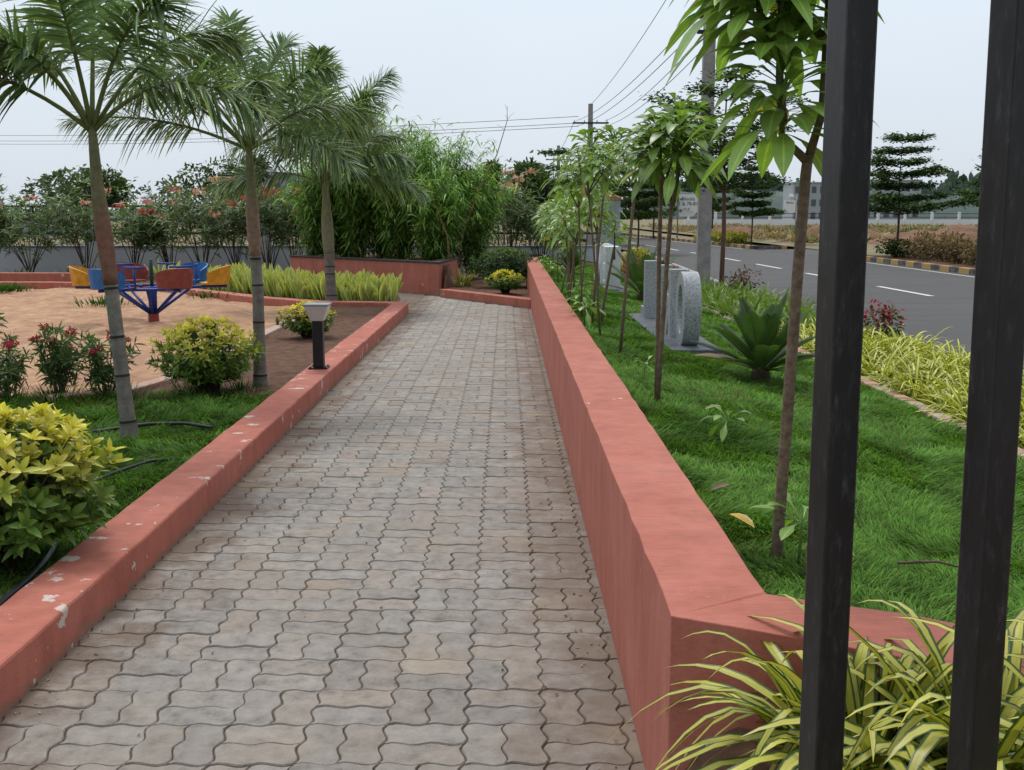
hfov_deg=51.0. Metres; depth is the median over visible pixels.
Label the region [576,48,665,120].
overhead cable
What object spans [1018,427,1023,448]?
striped grass plant
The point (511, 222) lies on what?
dense tree
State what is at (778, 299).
lily plant
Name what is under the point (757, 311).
lily plant
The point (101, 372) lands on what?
oleander
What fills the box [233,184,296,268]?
wall oleander
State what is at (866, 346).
striped grass plant
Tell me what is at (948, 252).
dry bush
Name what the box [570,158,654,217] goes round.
layered tree
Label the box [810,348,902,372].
striped grass plant
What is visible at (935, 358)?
striped grass plant
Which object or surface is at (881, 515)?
lawn grass
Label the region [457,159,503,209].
dense tree
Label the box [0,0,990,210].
sky
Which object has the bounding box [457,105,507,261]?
bamboo cane
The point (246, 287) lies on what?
variegated plant
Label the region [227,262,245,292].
variegated plant
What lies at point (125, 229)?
wall oleander
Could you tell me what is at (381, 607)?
path litter
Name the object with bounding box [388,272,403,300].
variegated plant
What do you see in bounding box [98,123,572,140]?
overhead cable
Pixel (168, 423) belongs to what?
garden hose
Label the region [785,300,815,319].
lily plant
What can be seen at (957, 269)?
roadside kerb
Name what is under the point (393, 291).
variegated plant
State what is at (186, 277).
merry go round
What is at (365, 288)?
variegated plant
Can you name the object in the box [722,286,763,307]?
lily plant
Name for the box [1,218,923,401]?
ground
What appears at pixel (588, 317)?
seedling
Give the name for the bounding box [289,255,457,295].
bamboo planter
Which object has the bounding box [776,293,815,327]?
lily plant
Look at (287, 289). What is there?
variegated plant
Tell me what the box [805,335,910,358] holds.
striped grass plant
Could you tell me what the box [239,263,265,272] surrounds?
variegated plant
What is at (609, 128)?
plumeria tree
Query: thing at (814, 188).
window
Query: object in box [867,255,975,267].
verge
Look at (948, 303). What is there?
road
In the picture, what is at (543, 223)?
plumeria tree
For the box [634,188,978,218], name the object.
hills
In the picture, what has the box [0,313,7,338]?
oleander
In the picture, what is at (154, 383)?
flush edging
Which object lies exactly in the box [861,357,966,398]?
striped grass plant
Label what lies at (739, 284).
lily plant
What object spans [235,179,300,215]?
distant tree
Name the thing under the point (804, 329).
striped grass plant
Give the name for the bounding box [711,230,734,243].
golden bush
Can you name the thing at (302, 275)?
variegated plant
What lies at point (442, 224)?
bamboo cane
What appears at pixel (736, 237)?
golden bush
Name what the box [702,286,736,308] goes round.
lily plant
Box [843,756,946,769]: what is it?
spider plant
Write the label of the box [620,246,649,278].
roadside bush
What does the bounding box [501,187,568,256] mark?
wall oleander
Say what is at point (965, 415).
striped grass plant
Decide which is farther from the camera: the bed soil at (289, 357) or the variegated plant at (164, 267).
the variegated plant at (164, 267)
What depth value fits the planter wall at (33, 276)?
23.27 m
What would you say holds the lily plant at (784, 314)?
on the bed soil
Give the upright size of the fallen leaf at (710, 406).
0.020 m
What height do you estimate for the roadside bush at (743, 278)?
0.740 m
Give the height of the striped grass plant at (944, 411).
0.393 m
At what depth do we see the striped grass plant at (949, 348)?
9.70 m
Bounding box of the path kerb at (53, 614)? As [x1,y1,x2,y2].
[0,281,408,718]
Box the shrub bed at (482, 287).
[435,274,529,297]
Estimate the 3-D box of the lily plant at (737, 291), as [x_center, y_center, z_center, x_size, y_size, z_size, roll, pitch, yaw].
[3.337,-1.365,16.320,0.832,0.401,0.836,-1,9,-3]
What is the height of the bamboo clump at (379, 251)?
3.289 m
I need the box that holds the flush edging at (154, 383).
[43,319,294,408]
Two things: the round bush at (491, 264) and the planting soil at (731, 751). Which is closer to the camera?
the planting soil at (731, 751)
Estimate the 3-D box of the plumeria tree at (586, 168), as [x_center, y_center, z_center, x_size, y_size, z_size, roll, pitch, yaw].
[0.671,-1.193,9.235,0.666,1.754,0.623,0,9,0]
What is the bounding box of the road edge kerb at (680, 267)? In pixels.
[655,256,727,286]
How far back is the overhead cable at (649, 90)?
34.06 m
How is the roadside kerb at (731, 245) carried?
on the road at (948, 303)
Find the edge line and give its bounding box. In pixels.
[866,262,971,276]
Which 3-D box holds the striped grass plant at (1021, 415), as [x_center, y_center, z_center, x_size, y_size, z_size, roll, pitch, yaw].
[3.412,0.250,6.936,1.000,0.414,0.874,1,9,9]
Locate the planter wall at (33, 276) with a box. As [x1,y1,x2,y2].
[0,272,71,281]
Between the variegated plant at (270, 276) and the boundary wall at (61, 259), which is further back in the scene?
the boundary wall at (61, 259)
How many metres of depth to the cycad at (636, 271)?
15.05 m
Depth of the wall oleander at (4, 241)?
26.91 m
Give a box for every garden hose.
[0,542,58,605]
[92,422,212,432]
[92,457,177,480]
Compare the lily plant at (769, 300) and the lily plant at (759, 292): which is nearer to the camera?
the lily plant at (769, 300)
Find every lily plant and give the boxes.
[701,282,736,304]
[702,278,726,299]
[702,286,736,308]
[702,290,758,316]
[702,296,737,309]
[707,279,751,297]
[708,281,753,299]
[716,289,779,318]
[716,292,753,313]
[719,281,757,300]
[721,305,767,321]
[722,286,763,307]
[723,277,762,296]
[730,301,780,322]
[734,282,787,300]
[734,291,778,310]
[735,283,769,299]
[736,304,806,329]
[744,289,789,313]
[755,283,811,308]
[760,293,816,312]
[766,287,816,311]
[766,298,815,327]
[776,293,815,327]
[777,302,815,328]
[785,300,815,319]
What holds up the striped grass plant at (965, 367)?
on the bed soil
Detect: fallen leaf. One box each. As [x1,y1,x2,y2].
[705,404,719,408]
[711,482,728,489]
[729,513,754,527]
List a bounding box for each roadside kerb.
[595,231,786,249]
[866,256,974,274]
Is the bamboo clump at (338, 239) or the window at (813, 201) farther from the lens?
the window at (813, 201)
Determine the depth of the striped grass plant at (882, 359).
9.56 m
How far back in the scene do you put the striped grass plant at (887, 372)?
8.71 m
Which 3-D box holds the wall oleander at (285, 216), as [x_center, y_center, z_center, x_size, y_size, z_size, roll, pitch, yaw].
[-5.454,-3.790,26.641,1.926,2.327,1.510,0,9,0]
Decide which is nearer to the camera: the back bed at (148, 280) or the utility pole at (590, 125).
the back bed at (148, 280)
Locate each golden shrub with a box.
[0,402,132,569]
[145,315,264,399]
[273,300,338,337]
[483,269,526,293]
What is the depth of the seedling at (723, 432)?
5.08 m
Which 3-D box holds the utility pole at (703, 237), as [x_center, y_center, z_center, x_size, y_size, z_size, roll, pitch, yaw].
[4.080,-5.952,22.299,0.592,8.200,0.305,0,9,0]
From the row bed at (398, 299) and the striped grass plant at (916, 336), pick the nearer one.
the striped grass plant at (916, 336)
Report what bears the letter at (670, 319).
on the letter slab at (647, 323)
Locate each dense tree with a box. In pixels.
[65,166,132,212]
[174,155,263,243]
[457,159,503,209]
[482,174,538,244]
[500,156,563,244]
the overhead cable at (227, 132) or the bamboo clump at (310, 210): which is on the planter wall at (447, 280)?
the bamboo clump at (310, 210)
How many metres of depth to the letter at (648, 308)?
11.60 m
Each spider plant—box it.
[607,594,1023,769]
[662,599,1023,769]
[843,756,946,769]
[852,616,1023,769]
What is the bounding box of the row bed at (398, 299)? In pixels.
[198,288,400,301]
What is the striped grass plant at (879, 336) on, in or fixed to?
on the bed soil
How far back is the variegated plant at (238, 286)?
20.31 m
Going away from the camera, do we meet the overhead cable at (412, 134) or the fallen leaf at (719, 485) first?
the fallen leaf at (719, 485)
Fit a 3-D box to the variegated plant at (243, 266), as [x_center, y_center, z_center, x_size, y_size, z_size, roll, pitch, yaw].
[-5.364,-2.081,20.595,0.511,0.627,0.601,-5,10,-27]
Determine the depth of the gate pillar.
29.30 m
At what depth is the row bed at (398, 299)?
19.41 m
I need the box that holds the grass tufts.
[0,281,274,404]
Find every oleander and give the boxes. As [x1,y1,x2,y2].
[0,173,36,256]
[0,186,72,271]
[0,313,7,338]
[0,331,32,399]
[23,321,89,392]
[33,176,126,268]
[68,327,144,391]
[109,184,170,263]
[128,184,192,265]
[153,169,245,267]
[195,175,268,265]
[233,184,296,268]
[259,186,309,266]
[485,157,541,262]
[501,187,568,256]
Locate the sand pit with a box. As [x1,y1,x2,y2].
[0,287,303,408]
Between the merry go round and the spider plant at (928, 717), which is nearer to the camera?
the spider plant at (928, 717)
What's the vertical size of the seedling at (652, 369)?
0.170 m
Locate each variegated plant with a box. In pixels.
[148,259,179,273]
[199,265,218,289]
[225,260,248,291]
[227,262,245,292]
[234,274,251,293]
[237,269,250,293]
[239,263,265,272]
[246,263,276,292]
[262,263,289,296]
[262,266,286,274]
[263,266,291,296]
[273,270,292,297]
[284,271,296,297]
[289,277,308,298]
[293,270,322,298]
[296,269,312,298]
[307,271,339,300]
[307,276,315,299]
[310,271,324,299]
[323,271,348,300]
[335,270,358,281]
[336,271,358,300]
[338,277,360,300]
[348,269,369,277]
[349,271,367,279]
[349,276,371,300]
[351,272,377,283]
[360,281,379,300]
[362,273,390,300]
[371,275,397,300]
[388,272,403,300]
[450,268,483,286]
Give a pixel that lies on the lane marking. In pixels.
(904, 291)
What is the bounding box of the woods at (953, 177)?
[942,168,980,189]
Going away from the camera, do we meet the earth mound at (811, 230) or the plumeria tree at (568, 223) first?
the plumeria tree at (568, 223)
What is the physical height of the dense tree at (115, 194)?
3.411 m
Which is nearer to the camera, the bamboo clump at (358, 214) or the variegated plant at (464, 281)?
the variegated plant at (464, 281)
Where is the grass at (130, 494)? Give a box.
[0,402,259,594]
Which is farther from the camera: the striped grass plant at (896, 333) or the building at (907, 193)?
the building at (907, 193)
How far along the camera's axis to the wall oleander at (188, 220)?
26.04 m
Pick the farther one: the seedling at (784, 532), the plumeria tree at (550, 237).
the plumeria tree at (550, 237)
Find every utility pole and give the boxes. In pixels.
[546,145,569,178]
[559,104,608,244]
[695,2,717,283]
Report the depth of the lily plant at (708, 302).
15.06 m
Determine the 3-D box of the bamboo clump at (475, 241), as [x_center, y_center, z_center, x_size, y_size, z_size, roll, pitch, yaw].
[-0.812,-3.681,23.620,1.957,2.893,2.312,6,11,33]
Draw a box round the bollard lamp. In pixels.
[303,302,331,369]
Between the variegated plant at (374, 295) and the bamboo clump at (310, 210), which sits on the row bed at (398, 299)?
the variegated plant at (374, 295)
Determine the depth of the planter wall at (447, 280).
21.04 m
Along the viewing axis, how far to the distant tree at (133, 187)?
73.57 m
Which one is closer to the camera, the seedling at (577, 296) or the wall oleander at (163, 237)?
the seedling at (577, 296)
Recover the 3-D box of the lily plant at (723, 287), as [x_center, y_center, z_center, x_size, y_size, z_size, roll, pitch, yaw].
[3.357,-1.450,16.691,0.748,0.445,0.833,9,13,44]
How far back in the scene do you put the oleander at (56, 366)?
8.51 m
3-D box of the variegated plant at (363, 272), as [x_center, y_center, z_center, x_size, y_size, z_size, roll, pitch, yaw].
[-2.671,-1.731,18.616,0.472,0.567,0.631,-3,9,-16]
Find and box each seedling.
[540,260,560,274]
[549,264,566,276]
[563,299,605,326]
[564,288,595,311]
[568,280,591,298]
[631,356,654,373]
[698,406,755,443]
[750,493,854,565]
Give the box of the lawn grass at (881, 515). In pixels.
[533,256,1023,626]
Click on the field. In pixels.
(870, 250)
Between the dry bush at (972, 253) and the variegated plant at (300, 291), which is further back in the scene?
the dry bush at (972, 253)
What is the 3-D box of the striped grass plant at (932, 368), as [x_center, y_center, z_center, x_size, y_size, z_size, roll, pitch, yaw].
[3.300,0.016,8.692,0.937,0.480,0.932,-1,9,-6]
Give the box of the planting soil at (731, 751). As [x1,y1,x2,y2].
[685,727,794,769]
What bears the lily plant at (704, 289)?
on the bed soil
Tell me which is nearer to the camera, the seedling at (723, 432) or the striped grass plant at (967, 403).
the seedling at (723, 432)
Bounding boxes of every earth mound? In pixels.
[711,225,761,241]
[778,225,885,240]
[867,224,977,245]
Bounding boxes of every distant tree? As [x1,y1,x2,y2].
[15,164,90,243]
[33,163,146,217]
[138,173,226,238]
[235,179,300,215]
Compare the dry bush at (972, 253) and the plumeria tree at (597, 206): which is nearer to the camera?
the plumeria tree at (597, 206)
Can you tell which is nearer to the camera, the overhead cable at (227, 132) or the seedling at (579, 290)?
the seedling at (579, 290)
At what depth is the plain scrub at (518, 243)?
60.74 m
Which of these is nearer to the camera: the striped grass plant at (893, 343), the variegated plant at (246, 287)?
the striped grass plant at (893, 343)
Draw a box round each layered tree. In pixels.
[529,147,609,195]
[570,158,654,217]
[596,167,669,250]
[623,169,689,238]
[639,67,810,285]
[668,161,749,228]
[726,165,787,244]
[869,130,978,238]
[952,155,981,206]
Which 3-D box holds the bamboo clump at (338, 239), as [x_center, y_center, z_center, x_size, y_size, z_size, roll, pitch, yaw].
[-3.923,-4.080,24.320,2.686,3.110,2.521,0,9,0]
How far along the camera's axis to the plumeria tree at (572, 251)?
15.63 m
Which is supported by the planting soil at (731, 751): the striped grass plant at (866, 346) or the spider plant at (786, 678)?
the spider plant at (786, 678)
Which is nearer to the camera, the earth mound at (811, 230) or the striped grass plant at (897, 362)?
the striped grass plant at (897, 362)
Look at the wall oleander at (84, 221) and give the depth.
26.64 m
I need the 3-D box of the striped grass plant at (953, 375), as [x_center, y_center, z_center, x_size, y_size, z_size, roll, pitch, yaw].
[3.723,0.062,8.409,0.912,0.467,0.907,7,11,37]
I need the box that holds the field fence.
[684,212,977,225]
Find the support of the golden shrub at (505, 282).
on the shrub bed at (482, 287)
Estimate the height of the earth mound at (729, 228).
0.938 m
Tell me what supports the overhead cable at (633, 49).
attached to the utility pole at (703, 237)
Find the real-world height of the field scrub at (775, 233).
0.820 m
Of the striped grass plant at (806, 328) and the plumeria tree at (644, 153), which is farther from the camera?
the striped grass plant at (806, 328)
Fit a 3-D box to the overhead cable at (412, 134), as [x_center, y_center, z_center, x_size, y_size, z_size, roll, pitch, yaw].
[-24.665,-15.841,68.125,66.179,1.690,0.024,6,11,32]
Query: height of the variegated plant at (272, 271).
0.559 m
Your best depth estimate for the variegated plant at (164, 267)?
22.18 m
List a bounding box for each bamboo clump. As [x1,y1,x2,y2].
[272,158,349,255]
[286,154,370,256]
[316,92,407,257]
[331,126,420,257]
[349,115,453,259]
[384,122,500,256]
[389,153,485,262]
[431,151,526,275]
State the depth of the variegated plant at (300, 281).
18.82 m
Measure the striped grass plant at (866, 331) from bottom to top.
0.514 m
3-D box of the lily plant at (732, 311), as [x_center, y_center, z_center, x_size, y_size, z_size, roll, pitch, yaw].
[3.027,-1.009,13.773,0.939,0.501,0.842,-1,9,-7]
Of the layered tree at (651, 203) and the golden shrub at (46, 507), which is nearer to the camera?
the golden shrub at (46, 507)
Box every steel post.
[798,0,878,769]
[947,0,1023,769]
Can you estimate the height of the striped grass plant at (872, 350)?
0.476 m
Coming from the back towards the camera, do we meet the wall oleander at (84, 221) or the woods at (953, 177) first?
the woods at (953, 177)
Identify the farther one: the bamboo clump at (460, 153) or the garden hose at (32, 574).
the bamboo clump at (460, 153)
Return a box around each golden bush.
[693,229,720,241]
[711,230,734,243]
[725,231,752,245]
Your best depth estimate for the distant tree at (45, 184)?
58.48 m
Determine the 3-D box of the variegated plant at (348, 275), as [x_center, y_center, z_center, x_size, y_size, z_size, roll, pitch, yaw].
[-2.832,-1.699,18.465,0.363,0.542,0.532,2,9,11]
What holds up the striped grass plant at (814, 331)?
on the bed soil
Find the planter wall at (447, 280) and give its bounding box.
[334,254,463,287]
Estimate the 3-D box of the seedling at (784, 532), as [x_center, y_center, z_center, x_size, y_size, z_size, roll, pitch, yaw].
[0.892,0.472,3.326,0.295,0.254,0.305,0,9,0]
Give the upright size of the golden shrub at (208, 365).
0.701 m
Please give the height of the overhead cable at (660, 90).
0.523 m
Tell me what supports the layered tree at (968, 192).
on the ground at (664, 234)
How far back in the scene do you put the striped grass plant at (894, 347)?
9.93 m
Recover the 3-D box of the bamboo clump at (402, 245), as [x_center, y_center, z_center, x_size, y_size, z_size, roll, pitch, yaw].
[-2.375,-4.068,22.832,2.323,3.343,2.269,0,9,0]
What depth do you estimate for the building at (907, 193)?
258.46 m
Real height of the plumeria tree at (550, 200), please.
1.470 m
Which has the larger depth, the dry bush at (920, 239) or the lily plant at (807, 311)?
the dry bush at (920, 239)
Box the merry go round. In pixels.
[68,259,230,321]
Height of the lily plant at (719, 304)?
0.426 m
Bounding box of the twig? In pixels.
[897,560,957,567]
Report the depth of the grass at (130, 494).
6.33 m
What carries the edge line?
on the road at (948, 303)
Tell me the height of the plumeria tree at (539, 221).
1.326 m
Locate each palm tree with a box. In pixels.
[0,0,280,441]
[55,6,383,398]
[206,41,432,300]
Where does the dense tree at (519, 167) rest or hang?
on the ground at (664, 234)
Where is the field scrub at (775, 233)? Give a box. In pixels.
[640,223,977,259]
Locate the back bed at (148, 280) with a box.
[142,273,155,283]
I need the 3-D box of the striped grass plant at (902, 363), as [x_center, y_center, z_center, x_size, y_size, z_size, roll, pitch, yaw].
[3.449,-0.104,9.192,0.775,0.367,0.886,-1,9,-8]
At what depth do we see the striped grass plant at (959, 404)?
7.07 m
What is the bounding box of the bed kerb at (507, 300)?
[440,289,530,308]
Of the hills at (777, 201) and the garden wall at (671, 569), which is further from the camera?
the hills at (777, 201)
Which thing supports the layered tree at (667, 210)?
on the ground at (664, 234)
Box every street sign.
[676,194,697,237]
[784,194,796,227]
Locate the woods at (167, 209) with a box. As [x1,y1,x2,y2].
[3,208,628,211]
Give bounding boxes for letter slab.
[614,285,631,293]
[629,313,721,358]
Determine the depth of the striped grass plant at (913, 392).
8.01 m
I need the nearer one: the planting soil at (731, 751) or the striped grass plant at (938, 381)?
the planting soil at (731, 751)
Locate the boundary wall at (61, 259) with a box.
[0,205,605,273]
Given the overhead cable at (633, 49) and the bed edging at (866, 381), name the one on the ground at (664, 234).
the bed edging at (866, 381)
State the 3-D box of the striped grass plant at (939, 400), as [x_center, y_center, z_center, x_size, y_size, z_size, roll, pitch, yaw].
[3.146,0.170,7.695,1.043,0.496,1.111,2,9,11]
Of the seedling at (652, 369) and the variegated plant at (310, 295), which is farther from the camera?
the variegated plant at (310, 295)
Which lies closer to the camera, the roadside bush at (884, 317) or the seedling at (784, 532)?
the seedling at (784, 532)
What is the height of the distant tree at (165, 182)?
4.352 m
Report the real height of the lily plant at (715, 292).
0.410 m
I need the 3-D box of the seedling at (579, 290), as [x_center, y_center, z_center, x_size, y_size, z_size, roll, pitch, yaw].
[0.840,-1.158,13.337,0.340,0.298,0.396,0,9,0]
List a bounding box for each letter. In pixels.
[599,244,615,282]
[603,246,620,289]
[641,260,656,317]
[655,264,672,325]
[665,269,686,336]
[676,272,701,344]
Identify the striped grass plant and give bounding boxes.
[780,318,815,337]
[781,323,868,340]
[799,323,868,341]
[799,324,811,347]
[799,330,814,350]
[801,336,814,353]
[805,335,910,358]
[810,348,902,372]
[812,337,889,360]
[814,347,900,362]
[861,345,924,384]
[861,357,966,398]
[861,362,941,388]
[862,327,908,348]
[862,331,935,358]
[863,322,882,337]
[863,324,919,345]
[863,324,950,354]
[863,327,901,343]
[863,334,935,350]
[863,337,918,365]
[865,324,967,352]
[866,344,939,373]
[867,337,964,361]
[874,351,966,378]
[874,354,963,388]
[878,368,964,405]
[885,346,969,380]
[887,373,966,417]
[895,348,962,370]
[896,340,970,364]
[896,364,1023,402]
[898,345,1023,383]
[898,361,968,387]
[904,342,964,355]
[911,383,1023,417]
[912,338,964,356]
[917,388,1023,417]
[925,391,1023,443]
[928,381,1023,426]
[935,360,966,386]
[937,346,969,376]
[941,364,1023,388]
[944,376,1023,404]
[965,401,1023,422]
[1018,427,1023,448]
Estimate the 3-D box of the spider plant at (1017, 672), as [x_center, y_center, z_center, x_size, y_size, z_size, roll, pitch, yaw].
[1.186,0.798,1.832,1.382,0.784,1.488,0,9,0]
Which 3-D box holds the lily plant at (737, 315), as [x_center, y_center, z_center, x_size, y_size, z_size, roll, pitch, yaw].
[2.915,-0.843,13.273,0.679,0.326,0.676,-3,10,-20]
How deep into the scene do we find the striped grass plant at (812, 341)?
11.04 m
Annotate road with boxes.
[536,227,1023,379]
[765,249,818,256]
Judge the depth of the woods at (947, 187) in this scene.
315.59 m
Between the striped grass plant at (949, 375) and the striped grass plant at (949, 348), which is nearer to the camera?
the striped grass plant at (949, 375)
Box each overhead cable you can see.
[0,116,578,135]
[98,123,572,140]
[115,126,577,143]
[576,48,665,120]
[578,49,676,125]
[592,0,665,102]
[605,36,702,120]
[610,55,696,124]
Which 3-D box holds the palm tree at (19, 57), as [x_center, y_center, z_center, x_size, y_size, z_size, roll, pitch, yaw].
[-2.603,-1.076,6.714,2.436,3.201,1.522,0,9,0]
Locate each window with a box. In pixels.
[811,199,815,205]
[812,186,816,192]
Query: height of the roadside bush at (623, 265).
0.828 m
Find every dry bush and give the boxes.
[898,230,939,258]
[915,228,956,261]
[937,231,976,266]
[953,241,976,264]
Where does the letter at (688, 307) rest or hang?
on the letter slab at (647, 323)
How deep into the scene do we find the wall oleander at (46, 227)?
26.81 m
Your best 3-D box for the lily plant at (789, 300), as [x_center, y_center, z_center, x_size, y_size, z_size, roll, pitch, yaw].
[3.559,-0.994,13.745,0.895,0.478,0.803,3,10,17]
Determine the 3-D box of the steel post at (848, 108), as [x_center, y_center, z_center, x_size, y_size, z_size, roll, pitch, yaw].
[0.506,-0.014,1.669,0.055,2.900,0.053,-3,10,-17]
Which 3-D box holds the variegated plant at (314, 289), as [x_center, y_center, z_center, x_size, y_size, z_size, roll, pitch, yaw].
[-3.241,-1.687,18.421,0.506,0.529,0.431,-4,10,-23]
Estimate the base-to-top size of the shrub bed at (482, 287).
0.342 m
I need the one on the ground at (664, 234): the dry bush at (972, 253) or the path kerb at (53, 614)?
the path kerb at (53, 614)
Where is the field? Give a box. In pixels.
[620,224,967,260]
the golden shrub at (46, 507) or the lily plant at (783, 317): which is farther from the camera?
the lily plant at (783, 317)
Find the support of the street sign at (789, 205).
on the ground at (664, 234)
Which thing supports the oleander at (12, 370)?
on the grass at (130, 494)
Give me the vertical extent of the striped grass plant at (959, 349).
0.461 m
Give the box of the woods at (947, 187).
[639,177,979,209]
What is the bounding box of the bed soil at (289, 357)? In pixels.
[137,305,386,399]
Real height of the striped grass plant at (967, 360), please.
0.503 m
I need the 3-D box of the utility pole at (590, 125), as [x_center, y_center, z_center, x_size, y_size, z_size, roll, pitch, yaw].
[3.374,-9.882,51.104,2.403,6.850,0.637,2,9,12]
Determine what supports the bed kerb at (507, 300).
on the ground at (664, 234)
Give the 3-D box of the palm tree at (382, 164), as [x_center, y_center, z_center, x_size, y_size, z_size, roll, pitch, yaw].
[-3.083,-3.236,17.188,3.581,4.194,2.527,-3,10,-20]
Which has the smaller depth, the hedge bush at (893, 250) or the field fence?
the hedge bush at (893, 250)
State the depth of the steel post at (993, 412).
1.57 m
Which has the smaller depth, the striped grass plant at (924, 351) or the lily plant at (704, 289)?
the striped grass plant at (924, 351)
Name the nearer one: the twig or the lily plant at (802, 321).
the twig
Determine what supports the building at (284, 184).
on the ground at (664, 234)
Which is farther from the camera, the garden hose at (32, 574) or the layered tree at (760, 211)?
the layered tree at (760, 211)
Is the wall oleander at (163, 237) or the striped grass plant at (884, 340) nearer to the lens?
the striped grass plant at (884, 340)
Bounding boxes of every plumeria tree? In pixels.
[531,202,564,281]
[532,217,546,258]
[535,202,553,271]
[536,224,571,274]
[540,155,612,317]
[541,194,595,304]
[541,208,584,294]
[542,199,581,278]
[549,183,585,284]
[552,189,614,287]
[552,234,588,292]
[553,141,631,336]
[553,199,582,286]
[567,125,635,326]
[568,187,626,293]
[594,218,636,322]
[601,122,680,352]
[610,101,727,404]
[621,92,713,396]
[662,0,884,559]
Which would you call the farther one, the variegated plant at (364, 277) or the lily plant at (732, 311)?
the variegated plant at (364, 277)
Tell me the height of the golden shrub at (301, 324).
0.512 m
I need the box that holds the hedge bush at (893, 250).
[873,236,912,256]
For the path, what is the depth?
4.25 m
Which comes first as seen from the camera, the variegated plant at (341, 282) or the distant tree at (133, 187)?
the variegated plant at (341, 282)
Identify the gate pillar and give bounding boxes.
[600,196,621,245]
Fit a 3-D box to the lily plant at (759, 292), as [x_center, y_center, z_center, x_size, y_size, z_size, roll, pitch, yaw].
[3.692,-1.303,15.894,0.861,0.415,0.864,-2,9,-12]
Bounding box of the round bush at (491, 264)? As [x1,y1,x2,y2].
[466,246,545,281]
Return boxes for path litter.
[15,323,634,768]
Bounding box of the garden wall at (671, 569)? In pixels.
[525,257,1023,769]
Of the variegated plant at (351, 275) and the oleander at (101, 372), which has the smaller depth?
the oleander at (101, 372)
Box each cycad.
[549,245,593,273]
[585,244,677,300]
[691,294,814,381]
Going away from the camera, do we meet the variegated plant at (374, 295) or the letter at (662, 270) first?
the letter at (662, 270)
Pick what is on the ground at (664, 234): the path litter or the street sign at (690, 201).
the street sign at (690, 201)
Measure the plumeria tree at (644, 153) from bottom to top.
1.830 m
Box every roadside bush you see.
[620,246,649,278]
[621,252,677,282]
[717,264,764,293]
[863,299,908,338]
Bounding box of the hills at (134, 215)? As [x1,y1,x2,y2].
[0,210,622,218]
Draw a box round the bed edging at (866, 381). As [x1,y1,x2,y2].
[702,306,1023,460]
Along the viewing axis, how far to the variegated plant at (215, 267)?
21.22 m
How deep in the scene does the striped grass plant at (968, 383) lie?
7.73 m
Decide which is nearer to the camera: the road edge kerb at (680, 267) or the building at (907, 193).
the road edge kerb at (680, 267)
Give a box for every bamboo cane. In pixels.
[424,173,449,258]
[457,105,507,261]
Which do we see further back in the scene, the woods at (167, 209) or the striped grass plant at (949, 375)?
the woods at (167, 209)
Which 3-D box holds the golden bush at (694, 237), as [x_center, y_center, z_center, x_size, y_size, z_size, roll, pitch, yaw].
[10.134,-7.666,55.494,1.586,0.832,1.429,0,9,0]
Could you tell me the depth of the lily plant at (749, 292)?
16.47 m
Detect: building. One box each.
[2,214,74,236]
[260,172,307,231]
[782,182,820,218]
[868,180,922,218]
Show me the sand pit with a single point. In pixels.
(26, 312)
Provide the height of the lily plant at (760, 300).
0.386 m
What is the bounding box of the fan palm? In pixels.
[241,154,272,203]
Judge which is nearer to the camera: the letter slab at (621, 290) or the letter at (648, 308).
the letter at (648, 308)
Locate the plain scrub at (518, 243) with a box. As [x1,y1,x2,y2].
[18,231,547,244]
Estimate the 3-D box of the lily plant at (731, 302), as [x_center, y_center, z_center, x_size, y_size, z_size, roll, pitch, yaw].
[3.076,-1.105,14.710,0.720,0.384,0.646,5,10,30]
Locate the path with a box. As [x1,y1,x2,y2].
[0,292,644,769]
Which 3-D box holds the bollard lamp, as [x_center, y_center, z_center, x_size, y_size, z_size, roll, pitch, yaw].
[-1.745,-0.442,9.663,0.224,0.586,0.224,0,9,0]

